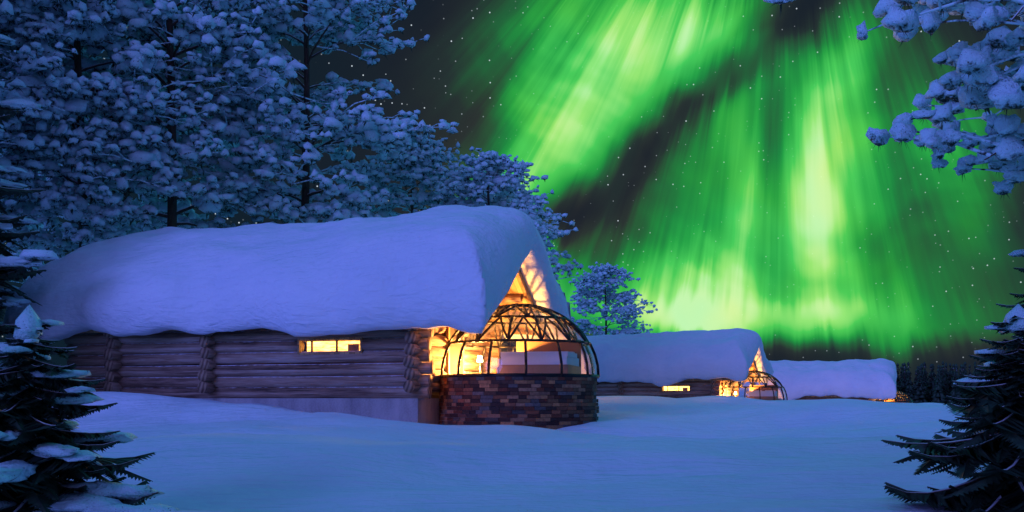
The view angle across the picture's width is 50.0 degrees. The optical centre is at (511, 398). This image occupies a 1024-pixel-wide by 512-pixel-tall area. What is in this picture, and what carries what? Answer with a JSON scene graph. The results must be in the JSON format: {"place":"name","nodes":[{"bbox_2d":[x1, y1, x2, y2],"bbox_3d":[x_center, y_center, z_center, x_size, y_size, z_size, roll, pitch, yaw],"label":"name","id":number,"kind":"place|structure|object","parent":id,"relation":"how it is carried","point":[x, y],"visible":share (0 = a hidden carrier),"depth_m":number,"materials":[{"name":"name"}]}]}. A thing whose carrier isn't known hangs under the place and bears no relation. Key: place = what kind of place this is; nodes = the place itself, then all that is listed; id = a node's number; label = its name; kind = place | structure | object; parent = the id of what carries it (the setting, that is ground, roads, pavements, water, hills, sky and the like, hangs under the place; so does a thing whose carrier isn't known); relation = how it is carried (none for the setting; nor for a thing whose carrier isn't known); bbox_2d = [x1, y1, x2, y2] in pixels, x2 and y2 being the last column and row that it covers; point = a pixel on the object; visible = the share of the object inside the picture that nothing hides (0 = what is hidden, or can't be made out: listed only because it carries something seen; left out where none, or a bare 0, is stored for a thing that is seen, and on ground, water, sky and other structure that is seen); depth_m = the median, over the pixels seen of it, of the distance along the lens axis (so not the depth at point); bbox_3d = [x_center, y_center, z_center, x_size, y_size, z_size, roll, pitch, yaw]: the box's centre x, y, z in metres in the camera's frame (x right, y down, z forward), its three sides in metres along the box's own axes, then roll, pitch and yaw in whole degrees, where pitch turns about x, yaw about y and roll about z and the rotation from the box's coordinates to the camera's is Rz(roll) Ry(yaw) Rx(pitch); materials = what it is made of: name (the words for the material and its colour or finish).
{"place":"outdoors","nodes":[
{"label":"outdoors","id":0,"kind":"place"},
{"bbox_2d":[0,0,1023,385],"label":"sky","id":1,"kind":"structure","parent":0,"point":[718,154],"materials":[{"name":"green"}]},
{"bbox_2d":[65,391,990,511],"bbox_3d":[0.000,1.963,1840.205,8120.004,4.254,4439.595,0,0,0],"label":"snow ground","id":2,"kind":"structure","parent":0,"point":[720,453],"depth_m":15.63,"materials":[{"name":"white snow"}]},
{"bbox_2d":[0,34,58,369],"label":"spruce","id":3,"kind":"object","parent":2,"relation":"on","point":[12,267],"visible":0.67,"depth_m":27.82,"materials":[{"name":"green plant"}]},
{"bbox_2d":[0,46,89,283],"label":"pine","id":4,"kind":"object","parent":2,"relation":"on","point":[33,227],"visible":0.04,"depth_m":50.64,"materials":[{"name":"white plant"}]},
{"bbox_2d":[0,0,98,232],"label":"pine","id":5,"kind":"object","parent":2,"relation":"on","point":[43,118],"visible":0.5,"depth_m":33.00,"materials":[{"name":"white plant"}]},
{"bbox_2d":[0,0,109,252],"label":"pine","id":6,"kind":"object","parent":2,"relation":"on","point":[14,72],"visible":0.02,"depth_m":38.35,"materials":[{"name":"white plant"}]},
{"bbox_2d":[0,304,179,511],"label":"spruce","id":7,"kind":"object","parent":2,"relation":"on","point":[47,454],"visible":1,"depth_m":11.38,"materials":[{"name":"green plant"}]},
{"bbox_2d":[0,0,226,257],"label":"pine","id":8,"kind":"object","parent":2,"relation":"on","point":[122,92],"visible":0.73,"depth_m":34.16,"materials":[{"name":"white plant"}]},
{"bbox_2d":[3,0,249,249],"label":"pine","id":9,"kind":"object","parent":2,"relation":"on","point":[151,199],"visible":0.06,"depth_m":43.12,"materials":[{"name":"white plant"}]},
{"bbox_2d":[2,0,363,235],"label":"pine","id":10,"kind":"object","parent":2,"relation":"on","point":[115,143],"visible":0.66,"depth_m":36.09,"materials":[{"name":"white plant"}]},
{"bbox_2d":[3,205,599,429],"bbox_3d":[-5.108,-1.936,29.724,15.418,6.172,7.244,0,0,20],"label":"cabin","id":11,"kind":"object","parent":2,"relation":"on","point":[420,316],"visible":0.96,"depth_m":27.05,"materials":[{"name":"wood"}]},
{"bbox_2d":[297,337,362,354],"bbox_3d":[-4.410,-1.278,27.140,1.790,0.410,0.435,0,0,20],"label":"cabin window","id":12,"kind":"structure","parent":11,"relation":"in","point":[344,343],"depth_m":27.19,"materials":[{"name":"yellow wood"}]},
{"bbox_2d":[152,0,458,227],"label":"pine","id":13,"kind":"object","parent":2,"relation":"on","point":[324,20],"visible":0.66,"depth_m":38.88,"materials":[{"name":"white plant"}]},
{"bbox_2d":[341,127,463,217],"bbox_3d":[-4.265,-5.151,47.200,7.087,13.056,7.609,0,0,-30],"label":"tree","id":14,"kind":"object","parent":2,"relation":"on","point":[421,171],"visible":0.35,"depth_m":45.75,"materials":[{"name":"white plant"}]},
{"bbox_2d":[426,146,577,274],"bbox_3d":[-0.730,-4.218,43.113,6.710,11.513,6.249,0,0,0],"label":"tree","id":15,"kind":"object","parent":2,"relation":"on","point":[494,165],"visible":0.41,"depth_m":42.82,"materials":[{"name":"white plant"}]},
{"bbox_2d":[457,174,595,351],"bbox_3d":[-0.552,-5.303,60.089,8.300,14.243,7.731,0,0,37],"label":"pine","id":16,"kind":"object","parent":2,"relation":"on","point":[521,196],"visible":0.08,"depth_m":59.43,"materials":[{"name":"white plant"}]},
{"bbox_2d":[569,261,657,335],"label":"tree","id":17,"kind":"object","parent":2,"relation":"on","point":[626,299],"visible":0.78,"depth_m":75.61,"materials":[{"name":"white plant"}]},
{"bbox_2d":[571,328,787,399],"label":"cabin","id":18,"kind":"object","parent":2,"relation":"on","point":[697,363],"visible":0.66,"depth_m":65.88,"materials":[{"name":"wood"}]},
{"bbox_2d":[661,385,690,391],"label":"cabin window","id":19,"kind":"structure","parent":18,"relation":"in","point":[671,388],"depth_m":66.19,"materials":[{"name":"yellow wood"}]},
{"bbox_2d":[738,358,913,402],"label":"cabin","id":20,"kind":"object","parent":2,"relation":"on","point":[869,380],"visible":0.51,"depth_m":89.90,"materials":[{"name":"wood"}]},
{"bbox_2d":[763,0,1023,199],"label":"pine","id":21,"kind":"object","parent":2,"relation":"on","point":[983,79],"visible":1,"depth_m":14.15,"materials":[{"name":"white plant"}]},
{"bbox_2d":[896,363,901,388],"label":"tree","id":22,"kind":"object","parent":2,"relation":"on","point":[898,380],"visible":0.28,"depth_m":268.07,"materials":[{"name":"green plant"}]},
{"bbox_2d":[896,375,902,399],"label":"tree","id":23,"kind":"object","parent":2,"relation":"on","point":[898,398],"visible":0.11,"depth_m":252.04,"materials":[{"name":"green plant"}]},
{"bbox_2d":[900,368,906,393],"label":"tree","id":24,"kind":"object","parent":2,"relation":"on","point":[903,384],"visible":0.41,"depth_m":258.18,"materials":[{"name":"green plant"}]},
{"bbox_2d":[898,362,911,393],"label":"tree","id":25,"kind":"object","parent":2,"relation":"on","point":[904,365],"visible":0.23,"depth_m":261.27,"materials":[{"name":"green plant"}]},
{"bbox_2d":[905,371,913,402],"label":"tree","id":26,"kind":"object","parent":2,"relation":"on","point":[909,389],"visible":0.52,"depth_m":251.21,"materials":[{"name":"green plant"}]},
{"bbox_2d":[907,362,913,394],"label":"tree","id":27,"kind":"object","parent":2,"relation":"on","point":[908,366],"visible":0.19,"depth_m":277.25,"materials":[{"name":"green plant"}]},
{"bbox_2d":[912,370,917,400],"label":"tree","id":28,"kind":"object","parent":2,"relation":"on","point":[914,385],"visible":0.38,"depth_m":257.92,"materials":[{"name":"green plant"}]},
{"bbox_2d":[912,366,929,402],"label":"tree","id":29,"kind":"object","parent":2,"relation":"on","point":[919,397],"visible":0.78,"depth_m":251.58,"materials":[{"name":"green plant"}]},
{"bbox_2d":[921,366,929,401],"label":"tree","id":30,"kind":"object","parent":2,"relation":"on","point":[925,395],"visible":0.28,"depth_m":259.21,"materials":[{"name":"green plant"}]},
{"bbox_2d":[923,362,928,390],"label":"tree","id":31,"kind":"object","parent":2,"relation":"on","point":[925,372],"visible":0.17,"depth_m":279.56,"materials":[{"name":"green plant"}]},
{"bbox_2d":[926,364,934,401],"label":"tree","id":32,"kind":"object","parent":2,"relation":"on","point":[931,385],"visible":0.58,"depth_m":262.29,"materials":[{"name":"green plant"}]},
{"bbox_2d":[931,369,945,403],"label":"tree","id":33,"kind":"object","parent":2,"relation":"on","point":[938,396],"visible":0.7,"depth_m":246.99,"materials":[{"name":"green plant"}]},
{"bbox_2d":[930,364,946,403],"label":"tree","id":34,"kind":"object","parent":2,"relation":"on","point":[942,390],"visible":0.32,"depth_m":252.59,"materials":[{"name":"green plant"}]},
{"bbox_2d":[940,368,947,402],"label":"tree","id":35,"kind":"object","parent":2,"relation":"on","point":[943,387],"visible":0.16,"depth_m":255.08,"materials":[{"name":"green plant"}]},
{"bbox_2d":[941,365,949,401],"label":"tree","id":36,"kind":"object","parent":2,"relation":"on","point":[944,383],"visible":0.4,"depth_m":259.17,"materials":[{"name":"green plant"}]},
{"bbox_2d":[944,364,947,381],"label":"tree","id":37,"kind":"object","parent":2,"relation":"on","point":[946,366],"visible":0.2,"depth_m":278.75,"materials":[{"name":"green plant"}]},
{"bbox_2d":[946,363,953,394],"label":"tree","id":38,"kind":"object","parent":2,"relation":"on","point":[949,379],"visible":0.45,"depth_m":261.76,"materials":[{"name":"green plant"}]},
{"bbox_2d":[881,304,1023,511],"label":"spruce","id":39,"kind":"object","parent":2,"relation":"on","point":[994,436],"visible":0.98,"depth_m":11.36,"materials":[{"name":"green plant"}]},
{"bbox_2d":[947,364,961,403],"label":"tree","id":40,"kind":"object","parent":2,"relation":"on","point":[953,393],"visible":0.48,"depth_m":247.83,"materials":[{"name":"green plant"}]},
{"bbox_2d":[959,368,963,397],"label":"tree","id":41,"kind":"object","parent":2,"relation":"on","point":[960,373],"visible":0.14,"depth_m":251.00,"materials":[{"name":"green plant"}]},
{"bbox_2d":[960,365,970,398],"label":"tree","id":42,"kind":"object","parent":2,"relation":"on","point":[962,375],"visible":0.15,"depth_m":255.11,"materials":[{"name":"green plant"}]},
{"bbox_2d":[934,249,1023,437],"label":"spruce","id":43,"kind":"object","parent":2,"relation":"on","point":[1014,253],"visible":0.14,"depth_m":17.66,"materials":[{"name":"white plant"}]}
]}

